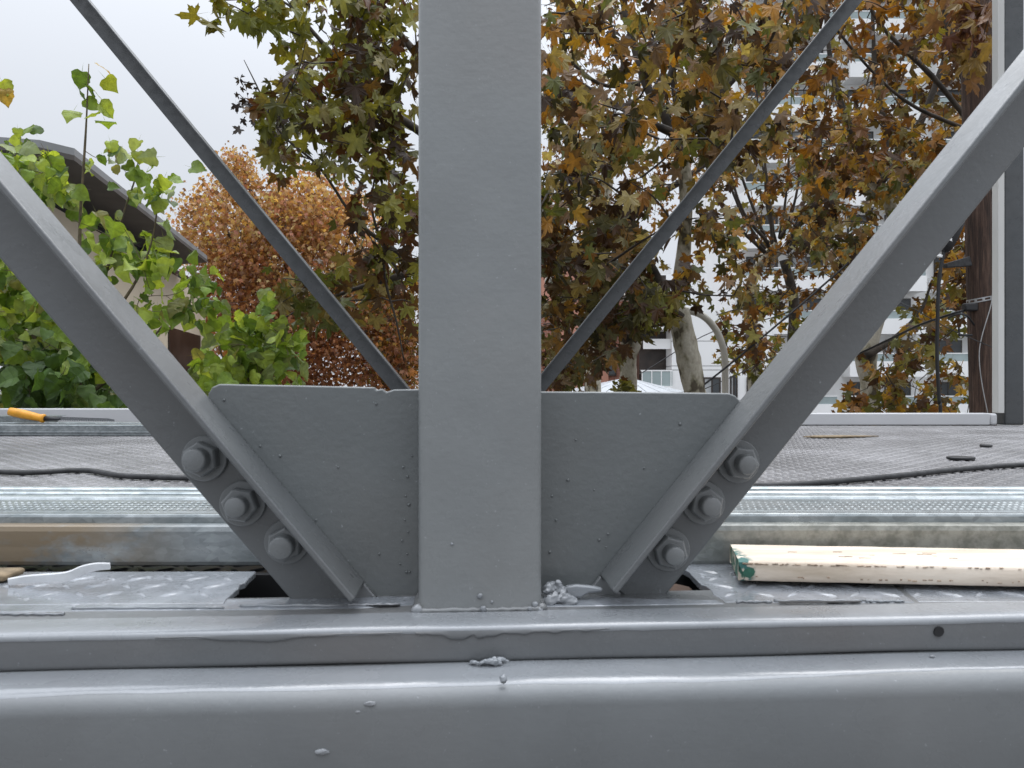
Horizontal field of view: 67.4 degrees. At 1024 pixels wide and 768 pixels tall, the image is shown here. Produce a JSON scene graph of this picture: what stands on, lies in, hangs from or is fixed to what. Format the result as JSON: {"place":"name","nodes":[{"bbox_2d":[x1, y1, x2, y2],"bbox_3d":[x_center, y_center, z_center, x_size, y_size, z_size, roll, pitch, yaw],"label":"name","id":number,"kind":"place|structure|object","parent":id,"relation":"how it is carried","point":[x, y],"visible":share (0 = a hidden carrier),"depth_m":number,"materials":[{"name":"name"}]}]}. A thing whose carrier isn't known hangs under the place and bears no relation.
{"place":"outdoors","nodes":[
{"label":"outdoors","id":0,"kind":"place"},
{"bbox_2d":[0,0,691,388],"label":"sky","id":1,"kind":"structure","parent":0,"point":[42,41],"materials":[{"name":"white"}]},
{"bbox_2d":[0,425,1023,572],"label":"deck floor","id":2,"kind":"structure","parent":0,"point":[890,449],"depth_m":2.17,"materials":[{"name":"metal"}]},
{"bbox_2d":[0,408,138,421],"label":"rail","id":3,"kind":"object","parent":2,"relation":"on","point":[121,414],"depth_m":3.86,"materials":[{"name":"grey metal"}]},
{"bbox_2d":[0,422,140,423],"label":"metal stud","id":4,"kind":"object","parent":2,"relation":"on","point":[70,423],"visible":0.09,"depth_m":3.18,"materials":[{"name":"silver metal"}]},
{"bbox_2d":[0,415,66,421],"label":"corner bead","id":5,"kind":"object","parent":4,"relation":"on","point":[5,418],"visible":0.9,"depth_m":3.21,"materials":[{"name":"silver metal"}]},
{"bbox_2d":[0,424,150,435],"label":"metal stud","id":6,"kind":"object","parent":2,"relation":"on","point":[74,429],"visible":0.41,"depth_m":3.08,"materials":[{"name":"silver metal"}]},
{"bbox_2d":[7,408,113,422],"bbox_3d":[-1.854,0.129,3.160,0.436,0.063,0.037,0,0,0],"label":"hand saw","id":7,"kind":"object","parent":6,"relation":"on","point":[24,414],"visible":1,"depth_m":3.15,"materials":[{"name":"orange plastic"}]},
{"bbox_2d":[0,522,1023,565],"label":"metal stud","id":8,"kind":"object","parent":2,"relation":"on","point":[126,544],"visible":0.4,"depth_m":0.78,"materials":[{"name":"metal"}]},
{"bbox_2d":[0,511,1023,522],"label":"metal stud","id":9,"kind":"object","parent":8,"relation":"on","point":[733,516],"visible":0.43,"depth_m":0.80,"materials":[{"name":"metal"}]},
{"bbox_2d":[0,486,1023,499],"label":"metal stud","id":10,"kind":"object","parent":2,"relation":"on","point":[754,492],"visible":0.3,"depth_m":0.94,"materials":[{"name":"metal"}]},
{"bbox_2d":[0,499,1023,511],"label":"metal stud","id":11,"kind":"object","parent":2,"relation":"on","point":[981,505],"visible":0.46,"depth_m":0.86,"materials":[{"name":"metal"}]},
{"bbox_2d":[0,462,1023,485],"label":"cable","id":12,"kind":"object","parent":2,"relation":"on","point":[834,481],"visible":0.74,"depth_m":1.70,"materials":[{"name":"black rubber"}]},
{"bbox_2d":[70,0,1023,424],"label":"bridge truss","id":13,"kind":"object","parent":2,"relation":"on","point":[246,202],"visible":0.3,"depth_m":3.77,"materials":[{"name":"grey metal"}]},
{"bbox_2d":[803,435,878,437],"bbox_3d":[1.279,0.204,2.997,0.316,0.004,0.079,0,0,-8],"label":"wood splinter","id":14,"kind":"object","parent":2,"relation":"on","point":[826,436],"visible":1,"depth_m":2.98,"materials":[{"name":"brown wood"}]},
{"bbox_2d":[802,0,1003,424],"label":"tall metal post","id":15,"kind":"object","parent":2,"relation":"on","point":[997,305],"visible":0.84,"depth_m":3.86,"materials":[{"name":"grey metal"}]},
{"bbox_2d":[946,456,975,459],"bbox_3d":[1.235,0.203,2.114,0.074,0.007,0.059,0,0,0],"label":"rubber pad","id":16,"kind":"object","parent":2,"relation":"on","point":[960,457],"visible":1,"depth_m":2.09,"materials":[{"name":"black rubber"}]},
{"bbox_2d":[979,444,992,446],"bbox_3d":[1.570,0.204,2.543,0.035,0.009,0.045,0,0,0],"label":"rubber ring","id":17,"kind":"object","parent":2,"relation":"on","point":[985,445],"visible":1,"depth_m":2.53,"materials":[{"name":"black rubber"}]},
{"bbox_2d":[0,0,1023,767],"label":"bridge truss","id":18,"kind":"object","parent":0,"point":[478,494],"visible":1,"depth_m":0.62,"materials":[{"name":"grey metal"}]},
{"bbox_2d":[0,564,1023,615],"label":"walkway edge plate","id":19,"kind":"object","parent":18,"relation":"attached to","point":[148,591],"visible":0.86,"depth_m":0.67,"materials":[{"name":"grey paint"}]},
{"bbox_2d":[0,567,24,581],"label":"timber batten","id":20,"kind":"object","parent":19,"relation":"on","point":[6,574],"visible":0.99,"depth_m":0.72,"materials":[{"name":"beige wood"}]},
{"bbox_2d":[8,562,110,584],"bbox_3d":[-0.411,0.172,0.694,0.086,0.018,0.015,0,0,-10],"label":"tape strip","id":21,"kind":"object","parent":19,"relation":"on","point":[72,574],"visible":1,"depth_m":0.69,"materials":[{"name":"white plastic"}]},
{"bbox_2d":[669,584,691,590],"bbox_3d":[0.153,0.193,0.710,0.031,0.013,0.020,0,0,0],"label":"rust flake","id":22,"kind":"object","parent":19,"relation":"on","point":[676,587],"visible":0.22,"depth_m":0.71,"materials":[{"name":"metal"}]},
{"bbox_2d":[841,583,873,583],"bbox_3d":[0.315,0.180,0.720,0.030,0.004,0.040,0,0,0],"label":"board packer","id":23,"kind":"object","parent":19,"relation":"on","point":[857,583],"visible":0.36,"depth_m":0.70,"materials":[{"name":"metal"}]},
{"bbox_2d":[730,544,1023,585],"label":"painted board","id":24,"kind":"object","parent":19,"relation":"on","point":[912,565],"visible":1,"depth_m":0.69,"materials":[{"name":"beige wood"}]},
{"bbox_2d":[541,265,627,391],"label":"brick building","id":25,"kind":"structure","parent":0,"point":[612,374],"depth_m":37.95,"materials":[{"name":"brown brick"}]},
{"bbox_2d":[608,365,615,375],"bbox_3d":[4.754,-1.000,37.960,0.800,1.200,0.060,0,0,0],"label":"window","id":26,"kind":"structure","parent":25,"relation":"in","point":[611,373],"depth_m":37.95,"materials":[{"name":"grey glass"}]},
{"bbox_2d":[572,379,683,392],"bbox_3d":[3.363,2.419,21.500,3.787,5.162,4.000,0,0,0],"label":"kiosk","id":27,"kind":"object","parent":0,"point":[642,386],"visible":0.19,"depth_m":20.27,"materials":[{"name":"white"}]},
{"bbox_2d":[620,264,773,400],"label":"apartment block","id":28,"kind":"structure","parent":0,"point":[664,372],"depth_m":34.00,"materials":[{"name":"white concrete"}]},
{"bbox_2d":[704,377,720,392],"bbox_3d":[8.836,0.599,33.950,0.779,1.801,0.060,0,0,0],"label":"window","id":29,"kind":"structure","parent":28,"relation":"in","point":[716,388],"depth_m":33.94,"materials":[{"name":"grey glass"}]},
{"bbox_2d":[730,376,737,397],"bbox_3d":[9.802,0.123,33.950,0.336,0.954,0.060,0,0,0],"label":"window","id":30,"kind":"structure","parent":28,"relation":"in","point":[733,381],"depth_m":33.92,"materials":[{"name":"grey glass"}]},
{"bbox_2d":[692,0,999,424],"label":"apartment tower","id":31,"kind":"structure","parent":0,"point":[892,325],"depth_m":52.93,"materials":[{"name":"white concrete"}]},
{"bbox_2d":[751,132,760,138],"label":"window","id":32,"kind":"structure","parent":31,"relation":"in","point":[755,136],"depth_m":53.36,"materials":[{"name":"grey glass"}]},
{"bbox_2d":[746,257,777,266],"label":"window","id":33,"kind":"structure","parent":31,"relation":"in","point":[751,260],"depth_m":53.36,"materials":[{"name":"grey glass"}]},
{"bbox_2d":[746,173,777,181],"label":"window","id":34,"kind":"structure","parent":31,"relation":"in","point":[750,178],"depth_m":53.36,"materials":[{"name":"grey glass"}]},
{"bbox_2d":[747,215,777,223],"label":"window","id":35,"kind":"structure","parent":31,"relation":"in","point":[776,220],"depth_m":53.36,"materials":[{"name":"grey glass"}]},
{"bbox_2d":[792,90,811,95],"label":"window","id":36,"kind":"structure","parent":31,"relation":"in","point":[800,92],"depth_m":53.36,"materials":[{"name":"grey glass"}]},
{"bbox_2d":[791,131,814,138],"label":"window","id":37,"kind":"structure","parent":31,"relation":"in","point":[794,133],"depth_m":53.36,"materials":[{"name":"grey glass"}]},
{"bbox_2d":[791,257,822,266],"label":"window","id":38,"kind":"structure","parent":31,"relation":"in","point":[793,258],"depth_m":53.36,"materials":[{"name":"grey glass"}]},
{"bbox_2d":[801,298,821,309],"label":"window","id":39,"kind":"structure","parent":31,"relation":"in","point":[817,300],"depth_m":53.36,"materials":[{"name":"grey glass"}]},
{"bbox_2d":[847,382,859,395],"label":"window","id":40,"kind":"structure","parent":31,"relation":"in","point":[857,386],"depth_m":53.36,"materials":[{"name":"grey glass"}]},
{"bbox_2d":[847,215,869,232],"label":"window","id":41,"kind":"structure","parent":31,"relation":"in","point":[863,218],"depth_m":53.36,"materials":[{"name":"grey glass"}]},
{"bbox_2d":[847,131,872,138],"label":"window","id":42,"kind":"structure","parent":31,"relation":"in","point":[871,132],"depth_m":53.36,"materials":[{"name":"grey glass"}]},
{"bbox_2d":[884,382,910,395],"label":"window","id":43,"kind":"structure","parent":31,"relation":"in","point":[906,389],"depth_m":53.36,"materials":[{"name":"grey glass"}]},
{"bbox_2d":[884,340,910,352],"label":"window","id":44,"kind":"structure","parent":31,"relation":"in","point":[894,351],"depth_m":53.36,"materials":[{"name":"grey glass"}]},
{"bbox_2d":[886,90,909,95],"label":"window","id":45,"kind":"structure","parent":31,"relation":"in","point":[900,91],"depth_m":53.36,"materials":[{"name":"grey glass"}]},
{"bbox_2d":[894,298,910,309],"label":"window","id":46,"kind":"structure","parent":31,"relation":"in","point":[907,301],"depth_m":53.36,"materials":[{"name":"grey glass"}]},
{"bbox_2d":[934,257,939,272],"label":"window","id":47,"kind":"structure","parent":31,"relation":"in","point":[936,259],"depth_m":53.36,"materials":[{"name":"grey glass"}]},
{"bbox_2d":[934,382,961,401],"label":"window","id":48,"kind":"structure","parent":31,"relation":"in","point":[945,390],"depth_m":53.36,"materials":[{"name":"grey glass"}]},
{"bbox_2d":[934,340,961,352],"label":"window","id":49,"kind":"structure","parent":31,"relation":"in","point":[956,347],"depth_m":53.36,"materials":[{"name":"grey glass"}]},
{"bbox_2d":[936,90,960,95],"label":"window","id":50,"kind":"structure","parent":31,"relation":"in","point":[939,93],"depth_m":53.36,"materials":[{"name":"grey glass"}]},
{"bbox_2d":[944,131,954,138],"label":"window","id":51,"kind":"structure","parent":31,"relation":"in","point":[952,132],"depth_m":53.36,"materials":[{"name":"grey glass"}]},
{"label":"under deck pan","id":52,"kind":"structure","parent":0,"visible":0},
{"bbox_2d":[234,573,699,597],"bbox_3d":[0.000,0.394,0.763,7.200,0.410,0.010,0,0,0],"label":"hole","id":53,"kind":"object","parent":52,"relation":"on","point":[263,585],"depth_m":0.76,"materials":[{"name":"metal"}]},
{"label":"ground","id":54,"kind":"structure","parent":0,"visible":0},
{"bbox_2d":[0,137,206,371],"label":"house","id":55,"kind":"structure","parent":54,"relation":"on","point":[178,342],"depth_m":10.38,"materials":[{"name":"grey concrete"}]},
{"bbox_2d":[0,63,231,407],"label":"green tree","id":56,"kind":"object","parent":54,"relation":"on","point":[44,363],"visible":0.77,"depth_m":4.91,"materials":[{"name":"green plant"}]},
{"bbox_2d":[187,286,309,395],"bbox_3d":[-1.916,2.160,5.597,1.163,5.831,1.254,0,0,0],"label":"green tree","id":57,"kind":"object","parent":54,"relation":"on","point":[259,352],"visible":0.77,"depth_m":5.31,"materials":[{"name":"green plant"}]},
{"bbox_2d":[165,140,418,391],"bbox_3d":[-5.023,-0.316,17.871,7.096,10.757,4.620,0,0,0],"label":"autumn tree","id":58,"kind":"object","parent":54,"relation":"on","point":[304,228],"visible":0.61,"depth_m":16.90,"materials":[{"name":"orange plant"}]},
{"bbox_2d":[174,0,418,359],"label":"plane tree","id":59,"kind":"object","parent":54,"relation":"on","point":[347,77],"visible":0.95,"depth_m":5.25,"materials":[{"name":"green plant"}]},
{"bbox_2d":[541,32,670,391],"bbox_3d":[0.848,0.350,7.747,1.627,8.957,3.386,0,0,0],"label":"plane tree","id":60,"kind":"object","parent":54,"relation":"on","point":[558,311],"visible":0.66,"depth_m":6.90,"materials":[{"name":"brown plant"}]},
{"bbox_2d":[544,278,728,392],"bbox_3d":[1.512,1.835,9.300,2.242,6.308,0.180,0,0,0],"label":"street lamp","id":61,"kind":"object","parent":54,"relation":"on","point":[709,322],"visible":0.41,"depth_m":9.26,"materials":[{"name":"grey metal"}]},
{"bbox_2d":[705,356,775,388],"bbox_3d":[3.432,-0.534,9.261,2.754,1.474,0.035,0,0,10],"label":"wire","id":62,"kind":"object","parent":61,"relation":"attached to","point":[739,373],"visible":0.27,"depth_m":9.38,"materials":[{"name":"black plastic"}]},
{"bbox_2d":[541,0,816,391],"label":"plane tree","id":63,"kind":"object","parent":54,"relation":"on","point":[695,171],"visible":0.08,"depth_m":15.79,"materials":[{"name":"brown plant"}]},
{"bbox_2d":[541,0,830,392],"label":"plane tree","id":64,"kind":"object","parent":54,"relation":"on","point":[709,129],"visible":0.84,"depth_m":6.29,"materials":[{"name":"brown plant"}]},
{"bbox_2d":[687,54,873,389],"bbox_3d":[4.190,-0.064,11.782,2.827,11.256,4.487,0,0,25],"label":"plane tree","id":65,"kind":"object","parent":54,"relation":"on","point":[771,250],"visible":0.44,"depth_m":11.57,"materials":[{"name":"brown plant"}]},
{"bbox_2d":[640,284,833,373],"bbox_3d":[3.839,-1.217,10.999,4.018,2.160,0.013,0,0,0],"label":"wire","id":66,"kind":"object","parent":65,"relation":"attached to","point":[745,323],"visible":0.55,"depth_m":10.99,"materials":[{"name":"black plastic"}]},
{"bbox_2d":[784,0,991,412],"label":"plane tree","id":67,"kind":"object","parent":54,"relation":"on","point":[952,26],"visible":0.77,"depth_m":8.13,"materials":[{"name":"brown plant"}]},
{"bbox_2d":[943,0,996,424],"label":"utility pole","id":68,"kind":"object","parent":54,"relation":"on","point":[976,261],"visible":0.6,"depth_m":5.92,"materials":[{"name":"brown wood"}]},
{"bbox_2d":[704,252,859,384],"bbox_3d":[3.726,-1.425,8.129,3.568,3.084,0.161,0,0,6],"label":"wire","id":69,"kind":"object","parent":68,"relation":"attached to","point":[782,320],"visible":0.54,"depth_m":8.24,"materials":[{"name":"black plastic"}]},
{"bbox_2d":[858,310,965,354],"bbox_3d":[3.250,-0.233,7.475,0.169,0.719,3.128,0,0,-10],"label":"wire","id":70,"kind":"object","parent":68,"relation":"attached to","point":[909,329],"visible":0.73,"depth_m":6.56,"materials":[{"name":"black plastic"}]},
{"bbox_2d":[900,302,991,347],"bbox_3d":[3.274,-0.502,5.960,0.770,0.455,0.099,0,0,31],"label":"wire","id":71,"kind":"object","parent":68,"relation":"attached to","point":[945,326],"visible":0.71,"depth_m":5.90,"materials":[{"name":"black plastic"}]},
{"bbox_2d":[935,223,964,412],"bbox_3d":[3.302,0.678,5.800,0.210,4.322,0.124,0,0,0],"label":"drop cable","id":72,"kind":"object","parent":68,"relation":"hanging from","point":[949,245],"visible":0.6,"depth_m":5.79,"materials":[{"name":"black plastic"}]},
{"bbox_2d":[948,313,974,325],"bbox_3d":[3.479,-0.499,5.922,0.213,0.092,0.070,0,0,0],"label":"wire","id":73,"kind":"object","parent":68,"relation":"attached to","point":[968,317],"visible":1,"depth_m":5.91,"materials":[{"name":"black plastic"}]}
]}

